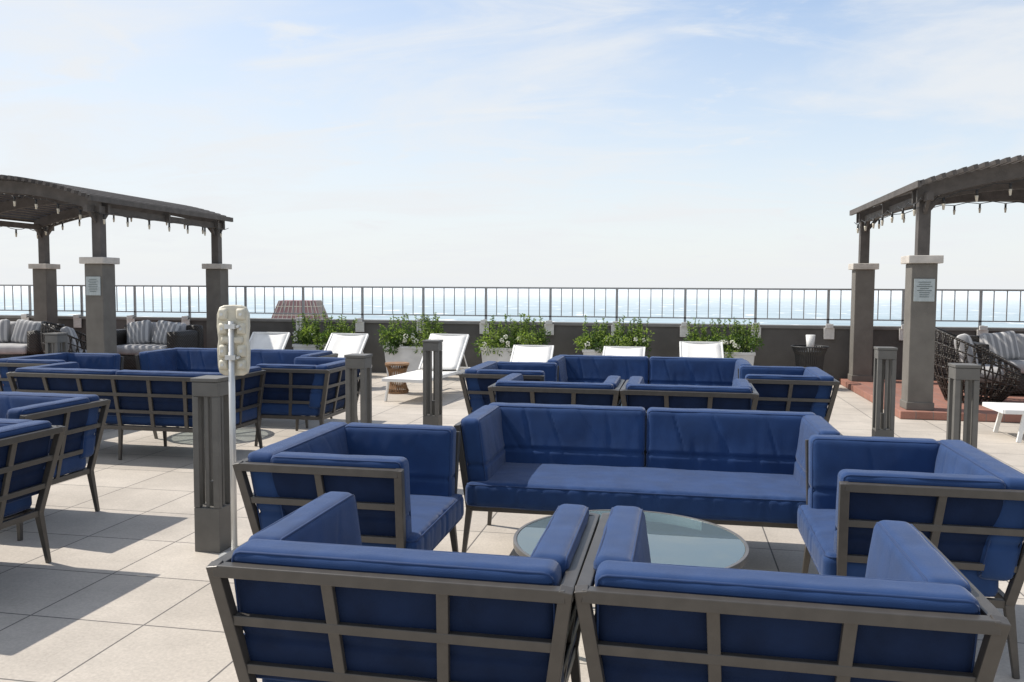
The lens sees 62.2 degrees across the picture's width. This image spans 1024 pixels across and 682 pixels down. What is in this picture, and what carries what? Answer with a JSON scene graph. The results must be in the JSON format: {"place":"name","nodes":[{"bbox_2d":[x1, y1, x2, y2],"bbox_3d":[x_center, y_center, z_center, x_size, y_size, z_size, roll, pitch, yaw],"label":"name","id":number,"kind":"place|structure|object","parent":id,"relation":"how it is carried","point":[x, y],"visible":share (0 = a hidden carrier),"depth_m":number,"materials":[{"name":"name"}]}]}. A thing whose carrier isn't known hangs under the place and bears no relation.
{"place":"outdoors","nodes":[
{"label":"outdoors","id":0,"kind":"place"},
{"bbox_2d":[271,300,328,318],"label":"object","id":1,"kind":"structure","parent":0,"point":[288,306],"depth_m":146.03,"materials":[{"name":"tile"}]},
{"bbox_2d":[0,372,1023,681],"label":"roof terrace floor","id":2,"kind":"structure","parent":0,"point":[118,588],"depth_m":5.08,"materials":[{"name":"tile"}]},
{"bbox_2d":[0,319,64,358],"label":"wicker sofa","id":3,"kind":"object","parent":2,"relation":"on","point":[20,337],"visible":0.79,"depth_m":14.82,"materials":[{"name":"grey fabric"}]},
{"bbox_2d":[0,418,65,562],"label":"lounge chair","id":4,"kind":"object","parent":2,"relation":"on","point":[25,459],"visible":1,"depth_m":4.74,"materials":[{"name":"blue fabric"}]},
{"bbox_2d":[0,391,110,540],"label":"outdoor sofa","id":5,"kind":"object","parent":2,"relation":"on","point":[76,415],"visible":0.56,"depth_m":5.86,"materials":[{"name":"blue fabric"}]},
{"bbox_2d":[44,332,67,353],"bbox_3d":[-5.285,0.433,9.872,0.178,1.055,0.178,1,4,11],"label":"bollard light","id":6,"kind":"object","parent":2,"relation":"on","point":[56,340],"visible":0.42,"depth_m":9.78,"materials":[{"name":"paint"}]},
{"bbox_2d":[0,352,123,391],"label":"lounge chair","id":7,"kind":"object","parent":2,"relation":"on","point":[110,361],"visible":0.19,"depth_m":9.62,"materials":[{"name":"blue fabric"}]},
{"bbox_2d":[40,321,86,353],"bbox_3d":[-7.031,0.141,13.735,1.030,0.928,1.031,-1,4,-19],"label":"lattice armchair","id":8,"kind":"object","parent":2,"relation":"on","point":[74,343],"visible":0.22,"depth_m":13.46,"materials":[{"name":"wicker"}]},
{"bbox_2d":[0,175,232,353],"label":"pergola","id":9,"kind":"object","parent":2,"relation":"on","point":[45,207],"visible":0.87,"depth_m":14.64,"materials":[{"name":"paint"}]},
{"bbox_2d":[86,277,100,294],"bbox_3d":[-6.255,-0.822,12.684,0.240,0.280,0.017,1,4,11],"label":"plaque sign","id":10,"kind":"object","parent":9,"relation":"attached to","point":[93,285],"visible":1,"depth_m":12.68,"materials":[{"name":"white metal"}]},
{"bbox_2d":[6,362,265,459],"bbox_3d":[-3.545,0.662,8.123,2.203,0.836,0.860,1,4,11],"label":"outdoor sofa","id":11,"kind":"object","parent":2,"relation":"on","point":[156,400],"visible":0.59,"depth_m":7.78,"materials":[{"name":"blue fabric"}]},
{"bbox_2d":[153,431,157,438],"bbox_3d":[-3.449,0.798,9.226,1.086,0.430,1.086,0,4,-1],"label":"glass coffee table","id":12,"kind":"object","parent":2,"relation":"on","point":[155,435],"depth_m":8.92,"materials":[{"name":"metal"}]},
{"bbox_2d":[116,320,203,369],"bbox_3d":[-6.302,0.077,14.873,1.500,0.892,0.853,1,4,11],"label":"wicker sofa","id":13,"kind":"object","parent":2,"relation":"on","point":[134,338],"visible":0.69,"depth_m":14.76,"materials":[{"name":"grey fabric"}]},
{"bbox_2d":[190,375,230,552],"bbox_3d":[-1.818,0.744,5.167,0.178,1.055,0.178,1,4,11],"label":"bollard light","id":14,"kind":"object","parent":2,"relation":"on","point":[211,456],"visible":0.94,"depth_m":5.11,"materials":[{"name":"paint"}]},
{"bbox_2d":[217,305,250,557],"bbox_3d":[-1.634,0.536,4.966,0.192,1.495,0.180,0,4,1],"label":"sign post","id":15,"kind":"object","parent":2,"relation":"on","point":[233,347],"visible":0.98,"depth_m":4.95,"materials":[{"name":"white plastic"}]},
{"bbox_2d":[135,347,337,427],"bbox_3d":[-3.283,0.535,10.180,2.203,0.836,0.860,1,4,10],"label":"outdoor sofa","id":16,"kind":"object","parent":2,"relation":"on","point":[190,359],"visible":0.23,"depth_m":10.36,"materials":[{"name":"blue fabric"}]},
{"bbox_2d":[249,332,289,348],"bbox_3d":[-4.104,0.332,13.225,0.690,0.859,1.980,1,4,9],"label":"chaise lounge","id":17,"kind":"object","parent":2,"relation":"on","point":[268,340],"visible":0.23,"depth_m":13.92,"materials":[{"name":"white fabric"}]},
{"bbox_2d":[254,357,359,445],"bbox_3d":[-2.109,0.620,8.908,0.859,0.836,1.073,1,4,11],"label":"lounge chair","id":18,"kind":"object","parent":2,"relation":"on","point":[306,388],"visible":0.85,"depth_m":8.45,"materials":[{"name":"blue fabric"}]},
{"bbox_2d":[291,311,356,349],"bbox_3d":[-3.432,0.043,15.398,1.316,1.165,0.708,1,4,6],"label":"flower planter","id":19,"kind":"object","parent":2,"relation":"on","point":[304,336],"visible":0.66,"depth_m":15.34,"materials":[{"name":"concrete"}]},
{"bbox_2d":[324,333,368,357],"bbox_3d":[-2.830,0.354,12.982,0.690,0.859,1.980,1,4,14],"label":"chaise lounge","id":20,"kind":"object","parent":2,"relation":"on","point":[341,344],"visible":0.24,"depth_m":13.65,"materials":[{"name":"white fabric"}]},
{"bbox_2d":[232,422,463,551],"bbox_3d":[-0.765,0.910,4.364,0.859,0.836,1.073,1,4,11],"label":"lounge chair","id":21,"kind":"object","parent":2,"relation":"on","point":[399,482],"visible":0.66,"depth_m":3.93,"materials":[{"name":"blue fabric"}]},
{"bbox_2d":[344,353,372,423],"bbox_3d":[-1.253,0.635,6.950,0.178,1.055,0.178,1,4,11],"label":"bollard light","id":22,"kind":"object","parent":2,"relation":"on","point":[354,362],"visible":0.42,"depth_m":6.87,"materials":[{"name":"paint"}]},
{"bbox_2d":[385,362,408,393],"bbox_3d":[-1.745,0.559,12.915,0.370,0.460,0.370,1,4,11],"label":"rattan stool","id":23,"kind":"object","parent":2,"relation":"on","point":[402,387],"visible":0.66,"depth_m":12.80,"materials":[{"name":"brown wicker"}]},
{"bbox_2d":[206,491,599,681],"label":"lounge chair","id":24,"kind":"object","parent":2,"relation":"on","point":[322,593],"visible":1,"depth_m":2.44,"materials":[{"name":"blue fabric"}]},
{"bbox_2d":[374,312,447,376],"bbox_3d":[-1.774,0.068,15.088,1.310,1.170,0.693,1,4,11],"label":"flower planter","id":25,"kind":"object","parent":2,"relation":"on","point":[398,345],"visible":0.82,"depth_m":14.98,"materials":[{"name":"concrete"}]},
{"bbox_2d":[382,333,469,400],"bbox_3d":[-1.220,0.374,12.624,0.690,0.880,1.980,1,4,17],"label":"chaise lounge","id":26,"kind":"object","parent":2,"relation":"on","point":[453,347],"visible":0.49,"depth_m":13.04,"materials":[{"name":"white fabric"}]},
{"bbox_2d":[422,339,442,425],"bbox_3d":[-0.831,0.516,8.891,0.178,1.055,0.178,1,4,11],"label":"bollard light","id":27,"kind":"object","parent":2,"relation":"on","point":[432,412],"visible":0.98,"depth_m":8.83,"materials":[{"name":"paint"}]},
{"bbox_2d":[459,361,558,414],"bbox_3d":[0.018,0.660,8.452,0.859,0.836,1.073,1,4,11],"label":"lounge chair","id":28,"kind":"object","parent":2,"relation":"on","point":[481,378],"visible":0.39,"depth_m":8.02,"materials":[{"name":"blue fabric"}]},
{"bbox_2d":[471,313,550,362],"bbox_3d":[-0.009,0.097,14.750,1.380,1.172,0.679,1,4,11],"label":"flower planter","id":29,"kind":"object","parent":2,"relation":"on","point":[498,348],"visible":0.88,"depth_m":14.68,"materials":[{"name":"concrete"}]},
{"bbox_2d":[510,345,553,361],"bbox_3d":[0.216,0.472,12.610,0.690,0.700,1.980,1,4,8],"label":"chaise lounge","id":30,"kind":"object","parent":2,"relation":"on","point":[532,353],"visible":0.27,"depth_m":13.36,"materials":[{"name":"white fabric"}]},
{"bbox_2d":[488,373,624,405],"bbox_3d":[0.407,0.733,7.309,1.073,0.836,0.859,1,4,11],"label":"lounge chair","id":31,"kind":"object","parent":2,"relation":"on","point":[513,388],"visible":0.3,"depth_m":6.92,"materials":[{"name":"blue fabric"}]},
{"bbox_2d":[574,315,654,357],"bbox_3d":[1.716,0.134,14.408,1.412,1.158,0.623,1,4,11],"label":"flower planter","id":32,"kind":"object","parent":2,"relation":"on","point":[630,339],"visible":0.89,"depth_m":14.36,"materials":[{"name":"concrete"}]},
{"bbox_2d":[602,346,645,355],"bbox_3d":[1.569,0.492,12.403,0.690,0.700,1.980,1,4,12],"label":"chaise lounge","id":33,"kind":"object","parent":2,"relation":"on","point":[622,351],"visible":0.21,"depth_m":13.23,"materials":[{"name":"white fabric"}]},
{"bbox_2d":[513,509,748,568],"bbox_3d":[0.548,1.145,3.994,1.086,0.430,1.086,0,4,-1],"label":"glass coffee table","id":34,"kind":"object","parent":2,"relation":"on","point":[674,539],"visible":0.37,"depth_m":4.00,"materials":[{"name":"glass"}]},
{"bbox_2d":[454,402,841,552],"bbox_3d":[0.806,0.866,5.194,2.203,0.836,0.860,1,4,11],"label":"outdoor sofa","id":35,"kind":"object","parent":2,"relation":"on","point":[732,467],"visible":0.81,"depth_m":5.24,"materials":[{"name":"blue fabric"}]},
{"bbox_2d":[547,355,752,403],"bbox_3d":[1.492,0.612,9.332,2.203,0.836,0.860,1,4,11],"label":"outdoor sofa","id":36,"kind":"object","parent":2,"relation":"on","point":[702,371],"visible":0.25,"depth_m":9.51,"materials":[{"name":"blue fabric"}]},
{"bbox_2d":[620,376,758,411],"bbox_3d":[1.468,0.751,7.107,1.073,0.836,0.859,1,4,11],"label":"lounge chair","id":37,"kind":"object","parent":2,"relation":"on","point":[637,391],"visible":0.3,"depth_m":6.71,"materials":[{"name":"blue fabric"}]},
{"bbox_2d":[679,341,723,357],"bbox_3d":[2.759,0.463,12.174,0.690,0.799,1.980,1,4,9],"label":"chaise lounge","id":38,"kind":"object","parent":2,"relation":"on","point":[702,349],"visible":0.3,"depth_m":12.92,"materials":[{"name":"white fabric"}]},
{"bbox_2d":[683,318,764,364],"bbox_3d":[3.489,0.168,14.068,1.317,1.150,0.621,1,4,11],"label":"flower planter","id":39,"kind":"object","parent":2,"relation":"on","point":[736,340],"visible":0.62,"depth_m":14.02,"materials":[{"name":"concrete"}]},
{"bbox_2d":[738,365,839,422],"bbox_3d":[2.571,0.695,8.098,0.859,0.836,1.073,1,4,12],"label":"lounge chair","id":40,"kind":"object","parent":2,"relation":"on","point":[793,389],"visible":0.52,"depth_m":7.61,"materials":[{"name":"blue fabric"}]},
{"bbox_2d":[574,506,1010,681],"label":"lounge chair","id":41,"kind":"object","parent":2,"relation":"on","point":[914,604],"visible":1,"depth_m":2.24,"materials":[{"name":"blue fabric"}]},
{"bbox_2d":[791,345,828,369],"bbox_3d":[4.828,0.423,13.790,0.594,0.690,0.594,1,4,11],"label":"side table","id":42,"kind":"object","parent":2,"relation":"on","point":[806,358],"visible":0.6,"depth_m":13.61,"materials":[{"name":"black wicker"}]},
{"bbox_2d":[806,335,814,351],"bbox_3d":[4.820,0.036,13.716,0.150,0.270,0.150,1,4,11],"label":"paper cup","id":43,"kind":"object","parent":42,"relation":"on","point":[810,340],"visible":0.81,"depth_m":13.66,"materials":[{"name":"white paper"}]},
{"bbox_2d":[872,346,897,436],"bbox_3d":[3.567,0.585,8.145,0.178,1.055,0.178,1,4,11],"label":"bollard light","id":44,"kind":"object","parent":2,"relation":"on","point":[883,424],"visible":0.95,"depth_m":8.08,"materials":[{"name":"paint"}]},
{"bbox_2d":[797,435,1023,678],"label":"lounge chair","id":45,"kind":"object","parent":2,"relation":"on","point":[959,504],"visible":0.84,"depth_m":3.56,"materials":[{"name":"blue fabric"}]},
{"bbox_2d":[839,378,1023,422],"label":"terracotta platform","id":46,"kind":"structure","parent":2,"relation":"on","point":[865,391],"depth_m":11.07,"materials":[{"name":"tile"}]},
{"bbox_2d":[848,155,1023,410],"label":"pergola","id":47,"kind":"object","parent":46,"relation":"on","point":[999,180],"visible":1,"depth_m":10.63,"materials":[{"name":"paint"}]},
{"bbox_2d":[913,279,934,301],"bbox_3d":[5.109,-0.630,10.520,0.240,0.280,0.017,1,4,11],"label":"plaque sign","id":48,"kind":"object","parent":47,"relation":"attached to","point":[924,290],"visible":1,"depth_m":10.51,"materials":[{"name":"white metal"}]},
{"bbox_2d":[934,327,1020,403],"bbox_3d":[6.246,0.311,11.479,1.112,1.002,1.113,2,4,26],"label":"lattice armchair","id":49,"kind":"object","parent":46,"relation":"on","point":[966,349],"visible":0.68,"depth_m":11.18,"materials":[{"name":"wicker"}]},
{"bbox_2d":[970,331,1023,393],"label":"wicker sofa","id":50,"kind":"object","parent":46,"relation":"on","point":[1008,345],"visible":0.39,"depth_m":12.39,"materials":[{"name":"black wicker"}]},
{"bbox_2d":[946,363,981,447],"bbox_3d":[3.351,0.697,6.327,0.178,1.055,0.178,1,4,11],"label":"bollard light","id":51,"kind":"object","parent":2,"relation":"on","point":[968,373],"visible":0.59,"depth_m":6.25,"materials":[{"name":"paint"}]},
{"bbox_2d":[982,402,1023,442],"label":"chaise lounge","id":52,"kind":"object","parent":2,"relation":"on","point":[1001,408],"visible":1,"depth_m":9.27,"materials":[{"name":"white plastic"}]},
{"bbox_2d":[0,286,1023,327],"bbox_3d":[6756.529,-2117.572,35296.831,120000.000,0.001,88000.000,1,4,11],"label":"sea","id":53,"kind":"structure","parent":0,"point":[521,306],"depth_m":2539.78,"materials":[{"name":"liquid"}]},
{"bbox_2d":[0,0,1023,288],"label":"sky","id":54,"kind":"structure","parent":0,"point":[409,143],"materials":[{"name":"blue"}]},
{"bbox_3d":[-4.991,23.966,2.655,70.000,44.980,30.450,1,4,11],"label":"terrace building","id":55,"kind":"object","parent":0,"visible":0},
{"bbox_2d":[0,318,1023,380],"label":"wall","id":56,"kind":"structure","parent":55,"relation":"on","point":[777,350],"depth_m":14.99,"materials":[{"name":"paint"}]},
{"bbox_2d":[0,315,1023,331],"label":"coping","id":57,"kind":"object","parent":56,"relation":"on","point":[592,323],"visible":0.5,"depth_m":15.28,"materials":[{"name":"grey concrete"}]},
{"bbox_2d":[0,285,1023,339],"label":"metal railing","id":58,"kind":"object","parent":57,"relation":"on","point":[829,329],"visible":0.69,"depth_m":15.48,"materials":[{"name":"black metal"}]}
]}

